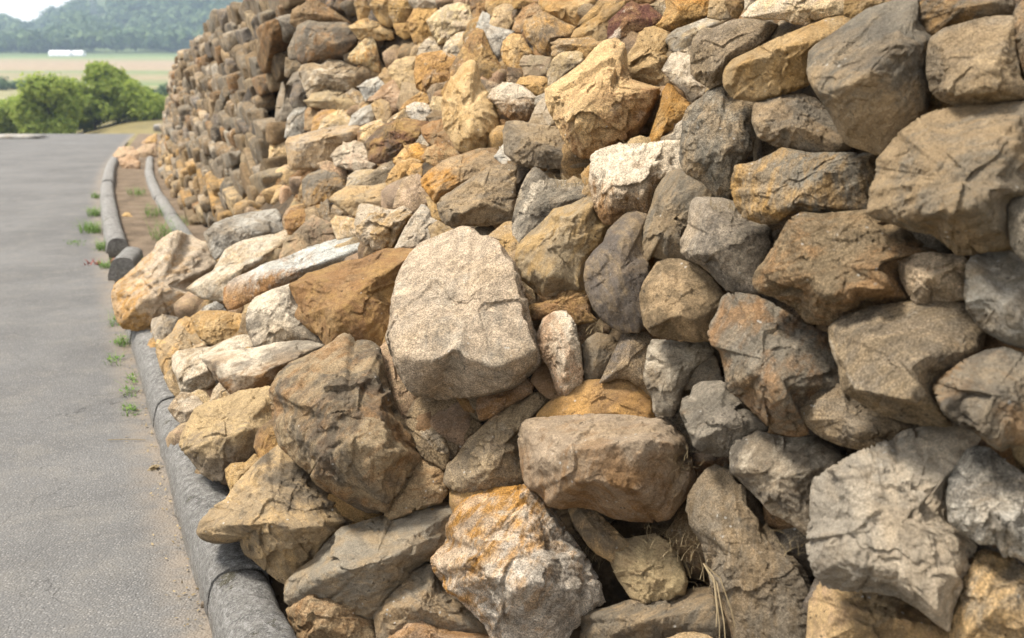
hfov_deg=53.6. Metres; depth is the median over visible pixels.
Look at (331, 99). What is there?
stone
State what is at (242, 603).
kerbstone
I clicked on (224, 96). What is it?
stone
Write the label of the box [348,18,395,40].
stone
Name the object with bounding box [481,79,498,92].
boulder
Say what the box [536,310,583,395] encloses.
stone
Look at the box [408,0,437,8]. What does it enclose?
stone
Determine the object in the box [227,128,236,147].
stone
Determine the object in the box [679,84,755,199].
stone
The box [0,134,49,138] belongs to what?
edging stone
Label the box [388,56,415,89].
stone
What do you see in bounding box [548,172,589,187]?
dry grass
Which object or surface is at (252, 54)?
stone
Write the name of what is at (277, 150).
stone
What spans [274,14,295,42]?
stone
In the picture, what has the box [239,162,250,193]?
stone
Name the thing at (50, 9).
tree
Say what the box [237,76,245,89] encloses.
stone
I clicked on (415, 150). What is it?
stone
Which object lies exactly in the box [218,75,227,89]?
stone
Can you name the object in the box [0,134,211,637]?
road
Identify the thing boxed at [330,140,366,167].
stone
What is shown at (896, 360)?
stone
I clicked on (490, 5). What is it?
stone
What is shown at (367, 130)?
stone
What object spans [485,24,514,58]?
stone
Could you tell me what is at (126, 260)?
kerbstone
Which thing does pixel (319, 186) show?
stone
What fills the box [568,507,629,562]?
stone
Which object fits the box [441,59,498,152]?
boulder
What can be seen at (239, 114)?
stone
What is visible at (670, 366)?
stone
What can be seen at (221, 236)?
stone
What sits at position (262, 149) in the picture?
stone
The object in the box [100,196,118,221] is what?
kerbstone
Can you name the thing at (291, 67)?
stone
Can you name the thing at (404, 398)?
boulder
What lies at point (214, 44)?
stone
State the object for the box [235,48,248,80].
stone
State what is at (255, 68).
stone
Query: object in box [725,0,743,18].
stone
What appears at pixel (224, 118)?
stone
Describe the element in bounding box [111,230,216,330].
boulder
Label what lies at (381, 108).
stone
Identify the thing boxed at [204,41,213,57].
stone
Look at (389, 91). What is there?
stone
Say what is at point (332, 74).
stone
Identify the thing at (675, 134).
stone
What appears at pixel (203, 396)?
stone
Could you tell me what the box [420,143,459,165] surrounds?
boulder
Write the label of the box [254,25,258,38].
stone
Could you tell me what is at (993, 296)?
stone
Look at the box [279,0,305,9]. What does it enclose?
stone
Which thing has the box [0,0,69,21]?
sky
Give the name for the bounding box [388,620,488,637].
stone
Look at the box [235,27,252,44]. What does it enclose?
stone
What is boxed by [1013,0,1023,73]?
stone
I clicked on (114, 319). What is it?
weed
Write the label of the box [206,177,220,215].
stone
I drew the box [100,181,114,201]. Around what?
kerbstone
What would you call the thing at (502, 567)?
stone
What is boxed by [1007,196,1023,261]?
stone
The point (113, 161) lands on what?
kerbstone
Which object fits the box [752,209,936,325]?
stone
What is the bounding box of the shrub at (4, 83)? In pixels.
[0,76,10,89]
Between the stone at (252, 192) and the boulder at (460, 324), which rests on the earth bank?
the stone at (252, 192)
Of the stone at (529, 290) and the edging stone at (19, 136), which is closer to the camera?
the stone at (529, 290)
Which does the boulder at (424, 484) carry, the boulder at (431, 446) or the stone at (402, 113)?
the boulder at (431, 446)
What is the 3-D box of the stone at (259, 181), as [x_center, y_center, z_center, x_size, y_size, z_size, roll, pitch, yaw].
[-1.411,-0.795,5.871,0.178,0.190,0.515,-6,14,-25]
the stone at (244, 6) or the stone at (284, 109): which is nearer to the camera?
the stone at (284, 109)
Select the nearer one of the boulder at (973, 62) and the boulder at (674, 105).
the boulder at (973, 62)
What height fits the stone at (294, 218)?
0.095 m
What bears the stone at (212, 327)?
on the rubble
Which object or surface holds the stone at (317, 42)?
on the stone at (332, 74)
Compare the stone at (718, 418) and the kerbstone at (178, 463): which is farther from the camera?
the kerbstone at (178, 463)
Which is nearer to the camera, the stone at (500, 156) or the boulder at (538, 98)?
the stone at (500, 156)
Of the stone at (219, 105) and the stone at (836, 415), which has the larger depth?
the stone at (219, 105)
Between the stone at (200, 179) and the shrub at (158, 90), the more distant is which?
the shrub at (158, 90)
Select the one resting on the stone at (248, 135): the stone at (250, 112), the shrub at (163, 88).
the stone at (250, 112)
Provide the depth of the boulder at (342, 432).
2.44 m
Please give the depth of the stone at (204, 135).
9.19 m
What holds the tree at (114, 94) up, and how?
on the ground at (150, 68)
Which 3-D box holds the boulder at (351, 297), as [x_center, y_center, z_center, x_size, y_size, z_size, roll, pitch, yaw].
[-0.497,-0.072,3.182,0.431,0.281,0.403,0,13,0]
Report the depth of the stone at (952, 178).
1.47 m
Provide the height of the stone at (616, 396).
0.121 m
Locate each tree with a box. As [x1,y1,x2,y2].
[38,5,58,17]
[62,60,167,131]
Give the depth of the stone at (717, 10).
2.26 m
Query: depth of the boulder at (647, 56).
3.07 m
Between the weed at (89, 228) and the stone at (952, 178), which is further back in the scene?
the weed at (89, 228)
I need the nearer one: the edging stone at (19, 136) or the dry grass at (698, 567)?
the dry grass at (698, 567)
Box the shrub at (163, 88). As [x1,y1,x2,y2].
[158,83,168,95]
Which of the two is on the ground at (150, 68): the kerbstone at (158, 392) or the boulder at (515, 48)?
the kerbstone at (158, 392)
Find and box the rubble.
[127,0,1023,637]
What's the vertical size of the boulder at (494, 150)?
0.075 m
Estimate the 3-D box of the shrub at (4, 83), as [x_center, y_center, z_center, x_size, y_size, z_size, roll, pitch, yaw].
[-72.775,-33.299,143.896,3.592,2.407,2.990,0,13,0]
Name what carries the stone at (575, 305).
on the rubble
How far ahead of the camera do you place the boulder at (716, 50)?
2.11 m
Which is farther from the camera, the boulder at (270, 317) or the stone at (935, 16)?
the boulder at (270, 317)
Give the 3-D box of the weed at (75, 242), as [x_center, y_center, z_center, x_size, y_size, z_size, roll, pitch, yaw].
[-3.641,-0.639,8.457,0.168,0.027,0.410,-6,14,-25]
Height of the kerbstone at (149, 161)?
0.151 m
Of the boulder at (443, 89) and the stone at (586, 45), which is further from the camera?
the boulder at (443, 89)
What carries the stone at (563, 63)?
on the rubble
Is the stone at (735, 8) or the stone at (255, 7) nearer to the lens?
the stone at (735, 8)
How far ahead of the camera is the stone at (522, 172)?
3.19 m
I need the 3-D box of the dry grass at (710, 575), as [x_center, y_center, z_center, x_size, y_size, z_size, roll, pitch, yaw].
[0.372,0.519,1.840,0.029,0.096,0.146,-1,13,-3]
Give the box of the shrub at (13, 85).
[7,81,25,88]
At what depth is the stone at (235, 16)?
8.28 m
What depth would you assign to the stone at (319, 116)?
5.68 m
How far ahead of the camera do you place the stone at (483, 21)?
4.92 m
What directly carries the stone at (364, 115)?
on the rubble
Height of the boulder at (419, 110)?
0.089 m
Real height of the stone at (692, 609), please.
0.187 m
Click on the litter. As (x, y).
(151, 432)
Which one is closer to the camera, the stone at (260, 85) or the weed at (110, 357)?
the weed at (110, 357)
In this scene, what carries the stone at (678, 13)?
on the rubble
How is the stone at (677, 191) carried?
on the rubble
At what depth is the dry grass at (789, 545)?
1.73 m
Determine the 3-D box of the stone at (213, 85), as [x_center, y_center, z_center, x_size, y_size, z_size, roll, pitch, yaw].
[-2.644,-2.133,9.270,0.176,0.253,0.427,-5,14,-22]
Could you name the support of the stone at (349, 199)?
on the rubble
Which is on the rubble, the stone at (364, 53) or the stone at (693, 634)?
the stone at (364, 53)
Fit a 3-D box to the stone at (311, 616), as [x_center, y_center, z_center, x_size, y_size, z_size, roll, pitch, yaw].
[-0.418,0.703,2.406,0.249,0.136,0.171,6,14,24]
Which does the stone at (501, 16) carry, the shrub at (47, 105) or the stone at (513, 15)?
the stone at (513, 15)
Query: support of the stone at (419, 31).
on the rubble
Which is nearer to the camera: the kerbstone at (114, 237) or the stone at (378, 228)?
the stone at (378, 228)
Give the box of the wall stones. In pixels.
[156,4,291,213]
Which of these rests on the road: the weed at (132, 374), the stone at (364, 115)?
the weed at (132, 374)
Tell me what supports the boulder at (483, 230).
on the rubble
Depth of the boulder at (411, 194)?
3.64 m
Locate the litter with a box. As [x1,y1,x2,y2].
[113,314,204,626]
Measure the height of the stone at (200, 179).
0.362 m
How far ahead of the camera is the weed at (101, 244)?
8.17 m
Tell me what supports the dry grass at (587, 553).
on the stone at (502, 567)
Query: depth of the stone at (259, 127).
6.42 m
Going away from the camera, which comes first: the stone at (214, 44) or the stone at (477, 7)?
the stone at (477, 7)
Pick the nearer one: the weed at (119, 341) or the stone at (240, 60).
the weed at (119, 341)
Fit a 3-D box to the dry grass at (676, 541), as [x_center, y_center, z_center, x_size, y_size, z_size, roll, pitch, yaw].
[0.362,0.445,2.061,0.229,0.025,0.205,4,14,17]
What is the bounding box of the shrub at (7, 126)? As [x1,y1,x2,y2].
[0,92,20,133]
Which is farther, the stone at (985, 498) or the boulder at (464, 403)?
the boulder at (464, 403)
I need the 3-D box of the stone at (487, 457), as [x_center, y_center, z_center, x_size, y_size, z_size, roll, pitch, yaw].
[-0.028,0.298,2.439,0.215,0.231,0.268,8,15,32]
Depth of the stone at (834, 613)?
1.65 m
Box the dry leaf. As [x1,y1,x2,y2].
[147,464,159,470]
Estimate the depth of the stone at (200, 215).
9.03 m
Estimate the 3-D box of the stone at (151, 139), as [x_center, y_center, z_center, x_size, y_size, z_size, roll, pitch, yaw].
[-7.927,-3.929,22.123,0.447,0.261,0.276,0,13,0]
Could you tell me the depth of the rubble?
2.63 m
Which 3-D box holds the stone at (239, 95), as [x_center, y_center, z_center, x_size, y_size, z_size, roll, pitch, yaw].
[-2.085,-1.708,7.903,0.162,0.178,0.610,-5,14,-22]
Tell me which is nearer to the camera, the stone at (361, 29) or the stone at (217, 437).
the stone at (217, 437)
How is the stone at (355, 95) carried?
on the rubble
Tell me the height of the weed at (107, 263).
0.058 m
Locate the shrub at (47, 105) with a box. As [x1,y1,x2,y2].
[8,71,87,133]
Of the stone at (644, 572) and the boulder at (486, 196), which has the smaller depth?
the stone at (644, 572)
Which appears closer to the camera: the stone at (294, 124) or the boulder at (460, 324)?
the boulder at (460, 324)
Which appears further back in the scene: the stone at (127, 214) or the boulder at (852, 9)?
the stone at (127, 214)
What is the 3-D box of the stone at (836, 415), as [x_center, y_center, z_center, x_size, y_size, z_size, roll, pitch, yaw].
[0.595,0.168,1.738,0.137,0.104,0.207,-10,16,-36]
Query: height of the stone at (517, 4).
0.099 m
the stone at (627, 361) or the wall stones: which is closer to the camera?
the stone at (627, 361)
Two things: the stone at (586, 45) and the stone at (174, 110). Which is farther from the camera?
the stone at (174, 110)
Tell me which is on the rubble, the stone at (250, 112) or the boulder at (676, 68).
the boulder at (676, 68)
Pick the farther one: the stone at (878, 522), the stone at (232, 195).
the stone at (232, 195)
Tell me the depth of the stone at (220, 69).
8.84 m
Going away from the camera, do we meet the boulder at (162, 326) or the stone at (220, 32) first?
the boulder at (162, 326)
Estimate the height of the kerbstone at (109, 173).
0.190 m
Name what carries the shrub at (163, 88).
on the ground at (150, 68)
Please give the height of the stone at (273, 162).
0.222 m
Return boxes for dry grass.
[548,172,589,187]
[566,527,605,569]
[584,316,614,333]
[640,521,707,561]
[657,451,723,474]
[678,546,709,587]
[703,563,734,637]
[709,197,735,211]
[766,530,804,555]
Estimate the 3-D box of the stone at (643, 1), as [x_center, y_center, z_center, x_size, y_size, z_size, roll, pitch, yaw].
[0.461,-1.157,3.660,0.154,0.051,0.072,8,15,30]
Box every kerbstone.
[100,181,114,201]
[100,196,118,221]
[101,167,115,186]
[102,214,127,257]
[104,156,118,170]
[108,247,142,282]
[125,329,131,344]
[131,330,162,396]
[145,156,153,170]
[145,167,155,182]
[146,375,174,427]
[147,179,163,199]
[154,398,195,500]
[155,195,177,219]
[165,214,191,234]
[173,468,269,614]
[207,568,296,637]
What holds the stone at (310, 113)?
on the rubble
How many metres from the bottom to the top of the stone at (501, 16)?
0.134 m
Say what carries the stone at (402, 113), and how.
on the rubble
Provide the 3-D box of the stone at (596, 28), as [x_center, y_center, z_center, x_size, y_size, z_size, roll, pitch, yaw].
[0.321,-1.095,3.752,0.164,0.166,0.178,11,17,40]
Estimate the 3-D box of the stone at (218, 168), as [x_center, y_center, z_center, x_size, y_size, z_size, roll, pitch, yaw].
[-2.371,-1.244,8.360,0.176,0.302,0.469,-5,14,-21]
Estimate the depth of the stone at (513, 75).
4.00 m
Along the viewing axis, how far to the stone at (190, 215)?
9.28 m
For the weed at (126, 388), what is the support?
on the road
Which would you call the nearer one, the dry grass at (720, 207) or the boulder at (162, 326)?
the dry grass at (720, 207)
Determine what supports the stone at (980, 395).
on the stone at (985, 498)
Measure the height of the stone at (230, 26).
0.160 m
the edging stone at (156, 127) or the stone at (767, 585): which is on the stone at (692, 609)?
the stone at (767, 585)
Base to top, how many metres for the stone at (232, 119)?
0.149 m
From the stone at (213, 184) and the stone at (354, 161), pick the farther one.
the stone at (213, 184)
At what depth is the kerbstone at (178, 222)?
9.03 m
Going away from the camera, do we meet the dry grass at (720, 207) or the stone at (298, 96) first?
the dry grass at (720, 207)
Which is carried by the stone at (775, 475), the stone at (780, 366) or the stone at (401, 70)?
the stone at (780, 366)
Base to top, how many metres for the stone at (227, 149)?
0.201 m
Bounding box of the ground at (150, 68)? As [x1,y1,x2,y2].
[0,0,205,263]
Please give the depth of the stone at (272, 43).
6.51 m
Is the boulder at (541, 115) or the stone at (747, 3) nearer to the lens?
the stone at (747, 3)
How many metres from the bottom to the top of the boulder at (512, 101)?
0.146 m
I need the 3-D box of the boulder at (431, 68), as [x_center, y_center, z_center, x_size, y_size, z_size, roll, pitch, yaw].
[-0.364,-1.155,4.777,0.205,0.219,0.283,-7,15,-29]
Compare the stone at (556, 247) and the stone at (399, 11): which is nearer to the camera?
the stone at (556, 247)
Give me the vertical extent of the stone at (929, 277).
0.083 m
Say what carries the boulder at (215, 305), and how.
on the rubble
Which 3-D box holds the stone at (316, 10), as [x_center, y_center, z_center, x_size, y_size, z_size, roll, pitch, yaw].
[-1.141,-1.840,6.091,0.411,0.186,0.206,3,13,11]
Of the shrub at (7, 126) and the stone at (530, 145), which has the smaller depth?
the stone at (530, 145)
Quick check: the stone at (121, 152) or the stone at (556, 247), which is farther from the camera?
the stone at (121, 152)
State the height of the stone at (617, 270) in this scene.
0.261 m
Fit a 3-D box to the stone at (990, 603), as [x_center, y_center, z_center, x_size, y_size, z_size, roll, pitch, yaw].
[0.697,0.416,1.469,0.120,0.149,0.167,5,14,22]
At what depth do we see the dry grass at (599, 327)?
2.35 m
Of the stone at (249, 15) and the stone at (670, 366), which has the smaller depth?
the stone at (670, 366)
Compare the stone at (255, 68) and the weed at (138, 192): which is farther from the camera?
the weed at (138, 192)
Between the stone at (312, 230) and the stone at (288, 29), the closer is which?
the stone at (312, 230)
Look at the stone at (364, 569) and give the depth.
2.36 m
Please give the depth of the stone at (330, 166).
4.73 m
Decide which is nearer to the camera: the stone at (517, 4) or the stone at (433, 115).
the stone at (433, 115)
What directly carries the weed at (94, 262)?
on the road
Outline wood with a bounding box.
[0,0,242,52]
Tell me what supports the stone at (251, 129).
on the stone at (249, 161)
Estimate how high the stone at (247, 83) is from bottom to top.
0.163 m
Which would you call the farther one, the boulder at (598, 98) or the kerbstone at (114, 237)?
the kerbstone at (114, 237)
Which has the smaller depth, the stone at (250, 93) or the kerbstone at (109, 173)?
the stone at (250, 93)
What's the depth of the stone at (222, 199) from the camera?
7.83 m
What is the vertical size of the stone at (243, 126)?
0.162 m
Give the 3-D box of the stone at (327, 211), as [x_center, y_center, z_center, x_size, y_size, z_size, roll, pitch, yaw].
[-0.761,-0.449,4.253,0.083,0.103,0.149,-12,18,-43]
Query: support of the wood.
on the ground at (150, 68)
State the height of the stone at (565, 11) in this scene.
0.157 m
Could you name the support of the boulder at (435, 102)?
on the rubble
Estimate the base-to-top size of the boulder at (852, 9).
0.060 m
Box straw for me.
[108,439,145,439]
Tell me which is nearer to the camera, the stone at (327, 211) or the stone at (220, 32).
the stone at (327, 211)
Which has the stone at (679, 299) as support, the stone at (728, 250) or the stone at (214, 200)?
the stone at (728, 250)
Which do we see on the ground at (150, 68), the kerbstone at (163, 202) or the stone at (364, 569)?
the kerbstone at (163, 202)
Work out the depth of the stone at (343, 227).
3.94 m
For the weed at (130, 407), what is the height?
0.037 m
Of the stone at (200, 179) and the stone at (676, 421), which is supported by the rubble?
the stone at (676, 421)
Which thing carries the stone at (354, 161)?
on the rubble
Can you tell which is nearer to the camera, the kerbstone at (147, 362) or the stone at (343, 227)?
the stone at (343, 227)
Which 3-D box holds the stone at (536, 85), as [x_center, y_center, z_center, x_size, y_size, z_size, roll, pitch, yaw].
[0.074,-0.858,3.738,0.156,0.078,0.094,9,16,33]
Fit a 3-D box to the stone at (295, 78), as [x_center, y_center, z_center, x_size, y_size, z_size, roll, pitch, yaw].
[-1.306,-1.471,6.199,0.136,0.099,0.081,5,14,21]
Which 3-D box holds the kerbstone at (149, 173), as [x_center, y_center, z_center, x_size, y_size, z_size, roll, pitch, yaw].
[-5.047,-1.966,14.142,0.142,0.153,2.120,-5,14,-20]
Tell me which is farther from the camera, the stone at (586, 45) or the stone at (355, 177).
the stone at (355, 177)
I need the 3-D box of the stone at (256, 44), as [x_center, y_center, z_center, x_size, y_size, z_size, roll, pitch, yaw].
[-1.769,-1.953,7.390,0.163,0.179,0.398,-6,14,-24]
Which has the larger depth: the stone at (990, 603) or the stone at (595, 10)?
the stone at (595, 10)
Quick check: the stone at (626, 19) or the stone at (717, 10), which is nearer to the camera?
the stone at (717, 10)
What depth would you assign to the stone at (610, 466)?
2.09 m
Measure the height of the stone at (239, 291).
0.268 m
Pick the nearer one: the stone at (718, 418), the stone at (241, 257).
the stone at (718, 418)
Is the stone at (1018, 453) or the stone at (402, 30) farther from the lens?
the stone at (402, 30)
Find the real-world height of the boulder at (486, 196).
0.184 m
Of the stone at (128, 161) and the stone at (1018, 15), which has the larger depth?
the stone at (128, 161)
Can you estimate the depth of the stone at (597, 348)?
2.36 m
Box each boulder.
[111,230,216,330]
[151,314,178,340]
[200,301,225,310]
[246,284,321,346]
[253,419,277,457]
[268,333,421,513]
[289,247,413,346]
[380,342,416,419]
[384,458,448,519]
[385,226,541,399]
[393,173,428,213]
[395,204,436,248]
[404,418,449,470]
[406,102,431,120]
[406,397,482,459]
[414,50,455,92]
[420,119,450,145]
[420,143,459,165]
[420,150,500,202]
[426,196,440,220]
[428,220,452,237]
[429,96,442,110]
[437,147,497,162]
[437,163,516,226]
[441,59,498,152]
[441,80,448,95]
[456,398,474,412]
[475,226,494,235]
[476,378,533,420]
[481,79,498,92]
[487,82,535,121]
[489,221,519,253]
[500,33,534,67]
[519,54,551,76]
[523,11,575,56]
[529,96,555,125]
[534,93,544,104]
[544,37,660,158]
[627,26,668,85]
[649,83,690,141]
[662,51,706,102]
[665,18,728,51]
[690,18,777,88]
[722,15,850,101]
[806,0,931,155]
[843,0,890,18]
[926,15,1023,105]
[926,94,953,113]
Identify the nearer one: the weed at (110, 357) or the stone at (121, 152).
the weed at (110, 357)
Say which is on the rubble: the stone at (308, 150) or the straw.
the stone at (308, 150)
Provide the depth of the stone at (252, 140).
6.75 m
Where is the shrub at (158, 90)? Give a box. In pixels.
[153,88,162,94]
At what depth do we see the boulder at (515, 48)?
4.17 m
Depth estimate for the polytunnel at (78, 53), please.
379.50 m
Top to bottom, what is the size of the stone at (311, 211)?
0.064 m
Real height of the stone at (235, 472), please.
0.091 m
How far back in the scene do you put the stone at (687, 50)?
3.02 m
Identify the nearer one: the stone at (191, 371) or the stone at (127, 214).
the stone at (191, 371)
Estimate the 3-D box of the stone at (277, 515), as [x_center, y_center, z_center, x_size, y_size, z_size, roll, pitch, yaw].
[-0.602,0.498,2.578,0.409,0.284,0.315,8,15,31]
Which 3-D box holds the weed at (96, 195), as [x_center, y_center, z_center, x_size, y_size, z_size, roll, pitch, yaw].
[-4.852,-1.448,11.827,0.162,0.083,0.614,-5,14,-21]
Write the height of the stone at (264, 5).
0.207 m
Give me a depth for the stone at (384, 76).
5.47 m
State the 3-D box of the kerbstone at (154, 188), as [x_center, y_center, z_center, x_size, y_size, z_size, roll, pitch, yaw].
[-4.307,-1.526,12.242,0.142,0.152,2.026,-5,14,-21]
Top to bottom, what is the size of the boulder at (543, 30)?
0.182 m
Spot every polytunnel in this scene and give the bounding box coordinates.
[48,50,71,55]
[71,50,85,55]
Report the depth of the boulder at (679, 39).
3.04 m
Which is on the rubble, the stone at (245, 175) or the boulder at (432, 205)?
the boulder at (432, 205)
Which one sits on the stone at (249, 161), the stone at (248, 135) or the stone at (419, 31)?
the stone at (248, 135)
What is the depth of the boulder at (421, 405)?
2.56 m
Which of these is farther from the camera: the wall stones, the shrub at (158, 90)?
the shrub at (158, 90)
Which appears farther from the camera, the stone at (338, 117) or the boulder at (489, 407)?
the stone at (338, 117)
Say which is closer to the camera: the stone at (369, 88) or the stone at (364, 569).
the stone at (364, 569)
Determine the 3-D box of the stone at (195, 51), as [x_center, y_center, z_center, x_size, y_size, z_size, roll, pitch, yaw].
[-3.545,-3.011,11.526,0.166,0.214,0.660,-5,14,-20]
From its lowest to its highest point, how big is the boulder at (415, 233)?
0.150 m
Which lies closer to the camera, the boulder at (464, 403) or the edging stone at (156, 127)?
the boulder at (464, 403)
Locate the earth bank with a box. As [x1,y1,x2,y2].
[193,0,1023,637]
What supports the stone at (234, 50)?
on the stone
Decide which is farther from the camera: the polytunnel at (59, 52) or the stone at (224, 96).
the polytunnel at (59, 52)
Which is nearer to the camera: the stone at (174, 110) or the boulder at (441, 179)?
the boulder at (441, 179)
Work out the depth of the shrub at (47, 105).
52.79 m
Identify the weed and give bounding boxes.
[63,239,85,245]
[72,217,101,233]
[82,257,115,265]
[86,203,100,216]
[88,236,105,250]
[90,190,99,198]
[96,258,111,268]
[99,308,119,326]
[102,352,124,365]
[109,331,129,346]
[115,380,139,397]
[119,399,142,416]
[122,370,139,384]
[126,187,147,195]
[137,197,164,217]
[142,213,186,241]
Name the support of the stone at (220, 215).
on the earth bank
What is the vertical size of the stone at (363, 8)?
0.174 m
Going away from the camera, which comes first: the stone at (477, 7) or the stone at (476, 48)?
the stone at (476, 48)
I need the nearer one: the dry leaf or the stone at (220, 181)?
the dry leaf
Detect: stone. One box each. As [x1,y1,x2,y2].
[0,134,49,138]
[112,146,139,159]
[118,154,140,168]
[121,212,132,216]
[136,143,156,156]
[142,133,156,143]
[153,124,160,131]
[155,316,203,374]
[164,367,179,396]
[168,392,202,423]
[170,103,178,125]
[172,334,253,392]
[179,386,271,482]
[184,207,201,225]
[186,230,290,302]
[190,310,241,345]
[191,44,199,60]
[192,389,209,402]
[195,204,207,224]
[196,168,203,191]
[196,445,352,584]
[201,130,209,142]
[201,340,324,393]
[202,210,214,227]
[203,209,283,259]
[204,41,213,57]
[206,175,219,195]
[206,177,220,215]
[210,383,229,400]
[211,39,218,58]
[211,73,219,91]
[212,156,224,178]
[214,99,225,113]
[214,210,232,221]
[216,26,228,51]
[217,62,225,75]
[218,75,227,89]
[218,110,231,130]
[218,177,224,187]
[218,192,228,209]
[219,86,230,102]
[219,145,236,156]
[220,176,233,207]
[222,150,241,167]
[222,186,245,213]
[223,236,359,310]
[224,21,237,32]
[225,454,258,489]
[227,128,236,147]
[229,2,241,26]
[229,44,241,61]
[230,116,237,128]
[230,167,246,197]
[231,89,246,102]
[233,133,243,148]
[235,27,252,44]
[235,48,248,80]
[236,119,248,134]
[236,135,245,152]
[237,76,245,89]
[237,102,243,118]
[238,0,250,21]
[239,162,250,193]
[240,101,268,127]
[242,86,256,101]
[243,77,252,89]
[243,147,255,174]
[244,10,254,37]
[245,51,256,77]
[245,132,254,147]
[246,185,258,201]
[248,135,259,164]
[249,0,261,14]
[249,56,264,76]
[249,117,269,134]
[249,167,282,193]
[251,9,267,28]
[252,74,270,95]
[253,117,275,146]
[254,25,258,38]
[254,39,258,54]
[254,138,268,162]
[256,19,272,42]
[257,19,288,73]
[259,0,269,11]
[259,155,287,171]
[268,0,278,13]
[268,142,286,157]
[271,50,287,81]
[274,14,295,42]
[275,81,292,121]
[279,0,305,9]
[280,215,335,257]
[283,502,451,619]
[284,57,300,77]
[284,106,306,137]
[284,207,305,229]
[285,125,360,169]
[286,71,300,85]
[286,594,375,637]
[287,32,296,59]
[288,81,307,108]
[290,0,351,27]
[295,20,359,64]
[298,59,358,97]
[302,169,345,207]
[303,89,357,109]
[304,107,324,130]
[304,205,319,219]
[311,109,336,130]
[316,160,347,182]
[318,109,350,128]
[318,198,343,221]
[329,182,386,217]
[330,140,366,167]
[331,215,355,239]
[338,151,376,169]
[344,88,363,104]
[346,169,374,185]
[347,38,380,72]
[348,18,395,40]
[348,103,374,125]
[354,0,370,19]
[354,203,412,249]
[355,161,394,185]
[356,77,384,100]
[359,119,386,141]
[364,117,428,163]
[366,79,399,114]
[367,0,393,27]
[371,99,391,121]
[373,562,487,637]
[378,67,391,83]
[385,157,420,184]
[387,108,409,122]
[388,0,412,23]
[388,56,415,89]
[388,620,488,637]
[392,143,426,163]
[393,23,410,39]
[398,91,429,110]
[406,163,422,175]
[407,8,437,43]
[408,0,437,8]
[415,134,428,146]
[416,36,444,55]
[425,109,441,121]
[426,2,471,44]
[430,484,605,637]
[442,31,463,56]
[443,392,548,492]
[450,28,506,81]
[470,0,485,16]
[475,11,489,33]
[485,0,511,17]
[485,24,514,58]
[489,3,516,29]
[494,145,510,163]
[502,120,589,169]
[506,67,522,82]
[507,160,530,197]
[510,9,517,26]
[511,0,537,8]
[512,2,542,33]
[512,167,586,242]
[515,196,611,296]
[516,75,547,95]
[517,413,696,522]
[522,281,536,300]
[529,289,597,324]
[530,360,557,399]
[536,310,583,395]
[536,379,654,417]
[538,0,595,26]
[546,51,583,85]
[551,35,601,59]
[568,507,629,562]
[571,0,626,40]
[577,0,621,25]
[579,586,729,637]
[581,164,589,184]
[581,332,617,379]
[583,211,649,333]
[588,140,681,224]
[599,331,651,388]
[607,1,662,38]
[610,533,687,604]
[625,0,654,3]
[639,258,727,342]
[642,169,713,261]
[643,339,713,416]
[650,0,665,15]
[654,411,694,456]
[655,0,708,31]
[660,120,682,140]
[668,631,712,637]
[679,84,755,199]
[680,46,690,54]
[680,197,773,295]
[680,380,768,456]
[684,355,723,389]
[685,462,811,637]
[707,0,731,20]
[707,292,839,436]
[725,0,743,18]
[729,430,845,535]
[730,147,878,224]
[741,0,844,25]
[744,0,756,9]
[751,93,850,152]
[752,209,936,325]
[798,383,918,449]
[805,422,980,631]
[806,582,948,637]
[828,301,986,426]
[866,100,1023,255]
[897,252,969,303]
[918,0,1015,35]
[932,347,1023,451]
[946,445,1023,562]
[949,549,1023,637]
[963,250,1023,348]
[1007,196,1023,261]
[1011,444,1023,466]
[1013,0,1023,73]
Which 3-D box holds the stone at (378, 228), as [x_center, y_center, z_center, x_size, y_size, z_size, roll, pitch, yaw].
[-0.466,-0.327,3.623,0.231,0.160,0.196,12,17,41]
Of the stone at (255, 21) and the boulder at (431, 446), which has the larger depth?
the stone at (255, 21)
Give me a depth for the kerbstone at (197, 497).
2.81 m
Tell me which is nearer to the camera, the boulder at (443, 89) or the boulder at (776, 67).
the boulder at (776, 67)
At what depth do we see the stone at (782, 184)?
1.81 m
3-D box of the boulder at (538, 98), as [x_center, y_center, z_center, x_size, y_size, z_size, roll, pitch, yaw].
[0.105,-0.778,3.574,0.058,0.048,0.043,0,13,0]
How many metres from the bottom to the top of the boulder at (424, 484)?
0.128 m
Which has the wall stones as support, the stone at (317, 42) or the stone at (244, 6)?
the stone at (244, 6)
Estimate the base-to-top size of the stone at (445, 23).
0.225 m
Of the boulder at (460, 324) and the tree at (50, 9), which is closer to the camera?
the boulder at (460, 324)
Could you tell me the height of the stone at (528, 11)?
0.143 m
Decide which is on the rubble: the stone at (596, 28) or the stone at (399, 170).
the stone at (399, 170)
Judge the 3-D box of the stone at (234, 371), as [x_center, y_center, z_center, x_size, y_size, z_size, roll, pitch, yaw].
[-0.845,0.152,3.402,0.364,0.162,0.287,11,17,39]
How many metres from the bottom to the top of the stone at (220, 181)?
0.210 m
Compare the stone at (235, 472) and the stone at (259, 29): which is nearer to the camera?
the stone at (235, 472)
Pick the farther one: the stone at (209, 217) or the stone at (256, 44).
the stone at (209, 217)

